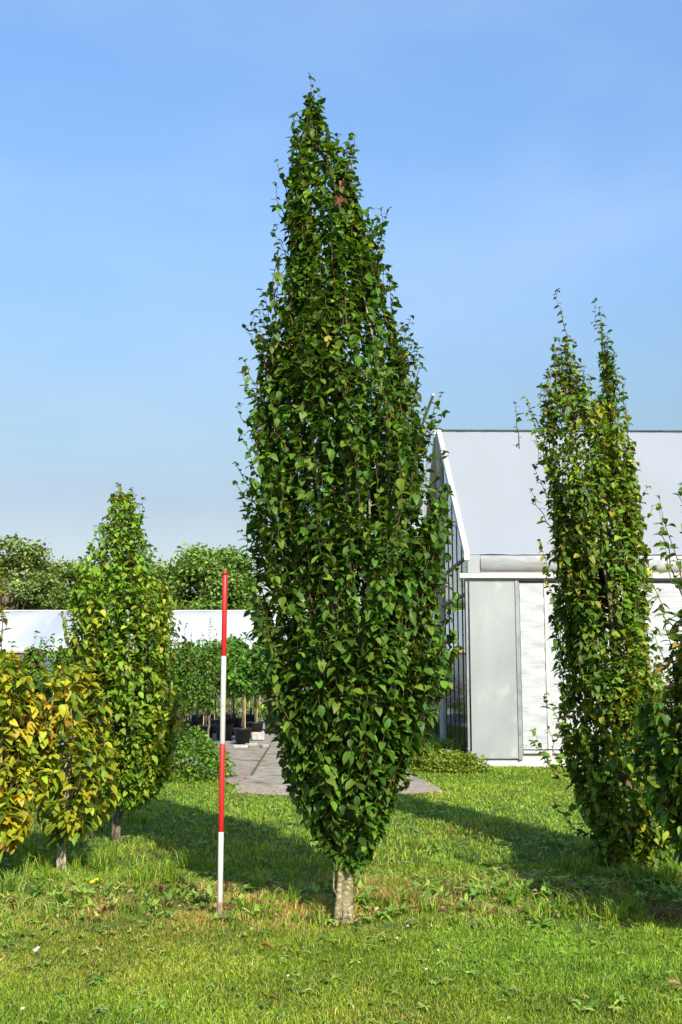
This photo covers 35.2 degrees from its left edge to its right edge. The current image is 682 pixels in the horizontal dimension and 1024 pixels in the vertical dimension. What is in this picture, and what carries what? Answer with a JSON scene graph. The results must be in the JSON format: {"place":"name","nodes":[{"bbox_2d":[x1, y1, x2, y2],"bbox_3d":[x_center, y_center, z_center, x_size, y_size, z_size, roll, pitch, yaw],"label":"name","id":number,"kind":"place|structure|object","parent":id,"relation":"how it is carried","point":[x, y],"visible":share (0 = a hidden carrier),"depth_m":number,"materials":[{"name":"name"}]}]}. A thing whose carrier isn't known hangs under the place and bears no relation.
{"place":"outdoors","nodes":[
{"label":"outdoors","id":0,"kind":"place"},
{"bbox_2d":[7,633,114,770],"bbox_3d":[-4.033,2.713,15.241,2.085,1.974,1.458,0,-8,0],"label":"green shrub","id":1,"kind":"object","parent":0,"point":[48,653],"visible":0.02,"depth_m":15.24,"materials":[{"name":"green plant"}]},
{"bbox_2d":[7,709,332,766],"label":"yard ground","id":2,"kind":"structure","parent":0,"point":[268,738],"depth_m":21.46,"materials":[{"name":"grey concrete"}]},
{"bbox_2d":[7,695,278,721],"bbox_3d":[-4.348,5.287,29.042,9.514,0.910,2.264,0,-8,0],"label":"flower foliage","id":3,"kind":"object","parent":2,"relation":"on","point":[261,707],"visible":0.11,"depth_m":28.66,"materials":[{"name":"green plant"}]},
{"bbox_2d":[165,647,187,728],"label":"potted tree","id":4,"kind":"object","parent":2,"relation":"on","point":[174,684],"visible":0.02,"depth_m":24.63,"materials":[{"name":"green plant"}]},
{"bbox_2d":[167,623,200,759],"bbox_3d":[-2.468,2.818,16.768,0.513,2.172,0.565,6,-10,-36],"label":"young tree","id":5,"kind":"object","parent":2,"relation":"on","point":[188,687],"visible":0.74,"depth_m":16.71,"materials":[{"name":"green plant"}]},
{"bbox_2d":[167,637,209,735],"bbox_3d":[-3.181,3.650,22.468,1.112,2.083,1.152,-5,-10,33],"label":"potted tree","id":6,"kind":"object","parent":2,"relation":"on","point":[194,722],"visible":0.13,"depth_m":22.41,"materials":[{"name":"green plant"}]},
{"bbox_2d":[171,639,218,724],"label":"potted tree","id":7,"kind":"object","parent":2,"relation":"on","point":[199,717],"visible":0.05,"depth_m":24.44,"materials":[{"name":"green plant"}]},
{"bbox_2d":[185,654,220,738],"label":"potted tree","id":8,"kind":"object","parent":2,"relation":"on","point":[203,726],"visible":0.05,"depth_m":21.77,"materials":[{"name":"green plant"}]},
{"bbox_2d":[191,617,220,738],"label":"young tree","id":9,"kind":"object","parent":2,"relation":"on","point":[205,701],"visible":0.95,"depth_m":18.69,"materials":[{"name":"green plant"}]},
{"bbox_2d":[207,651,219,732],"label":"potted tree","id":10,"kind":"object","parent":2,"relation":"on","point":[214,720],"visible":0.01,"depth_m":23.83,"materials":[{"name":"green plant"}]},
{"bbox_2d":[211,634,236,722],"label":"potted tree","id":11,"kind":"object","parent":2,"relation":"on","point":[228,714],"visible":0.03,"depth_m":25.73,"materials":[{"name":"green plant"}]},
{"bbox_2d":[202,646,246,740],"bbox_3d":[-2.305,3.625,21.544,1.105,1.866,1.019,3,-9,-19],"label":"potted tree","id":12,"kind":"object","parent":2,"relation":"on","point":[228,730],"visible":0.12,"depth_m":21.34,"materials":[{"name":"green plant"}]},
{"bbox_2d":[219,634,251,734],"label":"potted tree","id":13,"kind":"object","parent":2,"relation":"on","point":[239,642],"visible":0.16,"depth_m":23.27,"materials":[{"name":"green plant"}]},
{"bbox_2d":[220,645,269,743],"bbox_3d":[-1.842,3.466,20.426,0.993,1.860,1.028,0,-8,0],"label":"potted tree","id":14,"kind":"object","parent":2,"relation":"on","point":[239,682],"visible":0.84,"depth_m":20.38,"materials":[{"name":"green plant"}]},
{"bbox_2d":[244,637,263,726],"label":"potted tree","id":15,"kind":"object","parent":2,"relation":"on","point":[250,716],"visible":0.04,"depth_m":25.17,"materials":[{"name":"green plant"}]},
{"bbox_2d":[251,732,264,740],"bbox_3d":[-1.662,4.468,21.439,0.270,0.167,0.209,2,-8,-11],"label":"concrete block","id":16,"kind":"object","parent":2,"relation":"on","point":[255,736],"depth_m":21.35,"materials":[{"name":"concrete"}]},
{"bbox_2d":[245,647,274,737],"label":"potted tree","id":17,"kind":"object","parent":2,"relation":"on","point":[255,725],"visible":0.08,"depth_m":22.11,"materials":[{"name":"green plant"}]},
{"bbox_2d":[256,659,283,733],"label":"potted tree","id":18,"kind":"object","parent":2,"relation":"on","point":[273,731],"depth_m":23.63,"materials":[{"name":"green plant"}]},
{"bbox_2d":[0,610,388,704],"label":"poly tunnel","id":19,"kind":"structure","parent":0,"point":[24,625],"depth_m":43.58,"materials":[{"name":"white plastic"}]},
{"bbox_2d":[112,683,310,716],"bbox_3d":[-4.237,5.394,31.798,9.744,1.377,2.780,0,-8,0],"label":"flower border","id":20,"kind":"object","parent":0,"point":[219,697],"visible":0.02,"depth_m":31.21,"materials":[{"name":"green plant"}]},
{"bbox_2d":[213,743,442,796],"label":"concrete path","id":21,"kind":"structure","parent":0,"point":[267,773],"depth_m":15.72,"materials":[{"name":"grey concrete"}]},
{"bbox_2d":[233,744,248,747],"bbox_3d":[-1.805,4.229,19.401,0.272,0.053,0.184,0,-8,0],"label":"stone","id":22,"kind":"object","parent":21,"relation":"on","point":[240,746],"visible":1,"depth_m":19.32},
{"bbox_2d":[245,743,257,745],"bbox_3d":[-1.659,4.297,19.871,0.202,0.053,0.146,7,-11,-40],"label":"stone","id":23,"kind":"object","parent":21,"relation":"on","point":[252,744],"visible":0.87,"depth_m":19.82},
{"bbox_2d":[250,745,270,774],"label":"path joints","id":24,"kind":"object","parent":21,"relation":"on","point":[258,763],"visible":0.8,"depth_m":16.52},
{"bbox_2d":[259,744,268,746],"bbox_3d":[-1.404,4.252,19.558,0.130,0.052,0.186,5,-10,-30],"label":"stone","id":25,"kind":"object","parent":21,"relation":"on","point":[263,745],"visible":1,"depth_m":19.50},
{"bbox_2d":[236,782,442,795],"bbox_3d":[-0.087,3.261,12.595,2.580,0.001,1.261,-2,-8,12],"label":"gravel patch","id":26,"kind":"object","parent":21,"relation":"on","point":[252,788],"visible":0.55,"depth_m":12.56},
{"bbox_2d":[0,925,681,1023],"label":"lawn grass","id":27,"kind":"structure","parent":0,"point":[264,964],"depth_m":4.99,"materials":[{"name":"green plant"}]},
{"bbox_2d":[261,942,272,949],"bbox_3d":[-0.373,2.189,5.419,0.070,0.037,0.032,12,-22,-15],"label":"fallen leaf","id":28,"kind":"object","parent":27,"relation":"on","point":[266,944],"visible":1,"depth_m":5.41,"materials":[{"name":"brown plant"}]},
{"bbox_2d":[668,980,681,985],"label":"fallen leaf","id":29,"kind":"object","parent":27,"relation":"on","point":[674,982],"visible":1,"depth_m":4.75,"materials":[{"name":"brown plant"}]},
{"bbox_2d":[0,859,681,936],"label":"verge grass","id":30,"kind":"structure","parent":0,"point":[315,875],"depth_m":6.55,"materials":[{"name":"green plant"}]},
{"bbox_2d":[0,720,681,1023],"bbox_3d":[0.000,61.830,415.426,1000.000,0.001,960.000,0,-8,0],"label":"ground","id":31,"kind":"structure","parent":0,"point":[409,862],"depth_m":7.00,"materials":[{"name":"green plant"}]},
{"bbox_2d":[0,567,45,861],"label":"yellow shrub","id":32,"kind":"object","parent":31,"relation":"on","point":[17,745],"visible":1,"depth_m":7.22,"materials":[{"name":"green plant"}]},
{"bbox_2d":[14,630,46,794],"bbox_3d":[-3.513,2.308,12.307,0.412,1.898,0.455,-4,-9,26],"label":"young tree","id":33,"kind":"object","parent":31,"relation":"on","point":[34,656],"visible":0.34,"depth_m":12.32,"materials":[{"name":"green plant"}]},
{"bbox_2d":[0,532,70,609],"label":"broadleaf tree","id":34,"kind":"object","parent":31,"relation":"on","point":[26,557],"visible":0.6,"depth_m":59.40,"materials":[{"name":"green plant"}]},
{"bbox_2d":[1,555,112,609],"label":"broadleaf tree","id":35,"kind":"object","parent":31,"relation":"on","point":[64,576],"visible":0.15,"depth_m":61.96,"materials":[{"name":"green plant"}]},
{"bbox_2d":[48,646,71,765],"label":"young tree","id":36,"kind":"object","parent":31,"relation":"on","point":[57,659],"visible":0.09,"depth_m":11.83,"materials":[{"name":"green plant"}]},
{"bbox_2d":[27,647,123,871],"bbox_3d":[-1.934,1.784,7.710,0.730,1.616,0.681,7,-11,-39],"label":"yellow shrub","id":37,"kind":"object","parent":31,"relation":"on","point":[55,784],"visible":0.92,"depth_m":7.61,"materials":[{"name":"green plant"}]},
{"bbox_2d":[58,482,191,841],"bbox_3d":[-1.838,1.263,9.199,1.130,3.076,1.144,0,-8,0],"label":"hornbeam tree","id":38,"kind":"object","parent":31,"relation":"on","point":[148,718],"visible":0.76,"depth_m":8.94,"materials":[{"name":"green plant"}]},
{"bbox_2d":[95,559,168,608],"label":"broadleaf tree","id":39,"kind":"object","parent":31,"relation":"on","point":[128,585],"visible":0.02,"depth_m":64.92,"materials":[{"name":"green plant"}]},
{"bbox_2d":[167,721,238,782],"bbox_3d":[-2.053,3.147,14.102,1.412,0.773,1.392,0,-8,0],"label":"shrub","id":40,"kind":"object","parent":31,"relation":"on","point":[205,751],"visible":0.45,"depth_m":13.88,"materials":[{"name":"green plant"}]},
{"bbox_2d":[148,542,268,609],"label":"broadleaf tree","id":41,"kind":"object","parent":31,"relation":"on","point":[201,572],"visible":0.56,"depth_m":58.49,"materials":[{"name":"green plant"}]},
{"bbox_2d":[217,571,227,923],"bbox_3d":[-0.688,1.368,6.235,0.034,2.052,0.034,0,-8,0],"label":"ranging rod","id":42,"kind":"object","parent":31,"relation":"on","point":[222,756],"visible":0.98,"depth_m":6.22,"materials":[{"name":"metal"}]},
{"bbox_2d":[202,767,252,784],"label":"slab","id":43,"kind":"structure","parent":31,"relation":"on","point":[243,772],"depth_m":14.47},
{"bbox_2d":[0,759,681,866],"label":"meadow grass","id":44,"kind":"structure","parent":31,"relation":"on","point":[531,772],"depth_m":9.88,"materials":[{"name":"green plant"}]},
{"bbox_2d":[0,788,681,1023],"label":"broadleaf weeds","id":45,"kind":"object","parent":31,"relation":"on","point":[208,891],"visible":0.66,"depth_m":6.59,"materials":[{"name":"green plant"}]},
{"bbox_2d":[0,734,681,928],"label":"grass tussocks","id":46,"kind":"object","parent":31,"relation":"on","point":[100,861],"depth_m":7.06,"materials":[{"name":"green plant"}]},
{"bbox_2d":[232,72,464,925],"bbox_3d":[0.032,-0.209,6.467,1.378,5.200,1.302,0,-8,0],"label":"hornbeam tree","id":47,"kind":"object","parent":31,"relation":"on","point":[365,746],"visible":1,"depth_m":6.17,"materials":[{"name":"green plant"}]},
{"bbox_2d":[335,180,349,206],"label":"withered leaves","id":48,"kind":"object","parent":47,"relation":"attached to","point":[339,200],"visible":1,"depth_m":6.43,"materials":[{"name":"brown plant"}]},
{"bbox_2d":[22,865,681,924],"bbox_3d":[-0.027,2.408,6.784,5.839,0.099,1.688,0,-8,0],"label":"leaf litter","id":49,"kind":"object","parent":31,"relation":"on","point":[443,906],"visible":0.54,"depth_m":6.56,"materials":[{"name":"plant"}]},
{"bbox_2d":[412,729,461,760],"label":"wall grass","id":50,"kind":"structure","parent":31,"relation":"on","point":[437,746],"depth_m":16.87,"materials":[{"name":"green plant"}]},
{"bbox_2d":[412,747,492,774],"bbox_3d":[1.529,3.463,14.994,1.172,0.375,0.897,0,-8,0],"label":"flowering plant","id":51,"kind":"object","parent":31,"relation":"on","point":[469,761],"visible":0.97,"depth_m":14.76,"materials":[{"name":"green plant"}]},
{"bbox_2d":[469,680,470,731],"bbox_3d":[4.337,3.962,22.546,4.602,1.315,12.770,0,-8,0],"label":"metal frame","id":52,"kind":"object","parent":31,"relation":"on","point":[470,699],"depth_m":20.17,"materials":[{"name":"grey metal"}]},
{"bbox_2d":[402,393,681,766],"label":"greenhouse","id":53,"kind":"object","parent":31,"relation":"on","point":[505,662],"visible":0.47,"depth_m":16.24,"materials":[{"name":"glass"}]},
{"bbox_2d":[511,288,678,867],"bbox_3d":[2.009,0.425,8.218,1.018,4.448,1.045,7,-11,-39],"label":"hornbeam tree","id":54,"kind":"object","parent":31,"relation":"on","point":[590,573],"visible":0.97,"depth_m":8.04,"materials":[{"name":"green plant"}]},
{"bbox_2d":[611,482,681,864],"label":"hornbeam tree","id":55,"kind":"object","parent":31,"relation":"on","point":[665,766],"visible":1,"depth_m":5.86,"materials":[{"name":"green plant"}]},
{"bbox_2d":[0,0,681,607],"label":"sky","id":56,"kind":"structure","parent":0,"point":[519,152],"materials":[{"name":"blue"}]},
{"bbox_2d":[639,905,681,924],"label":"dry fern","id":57,"kind":"object","parent":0,"point":[653,911],"visible":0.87,"depth_m":6.09,"materials":[{"name":"plant"}]}
]}

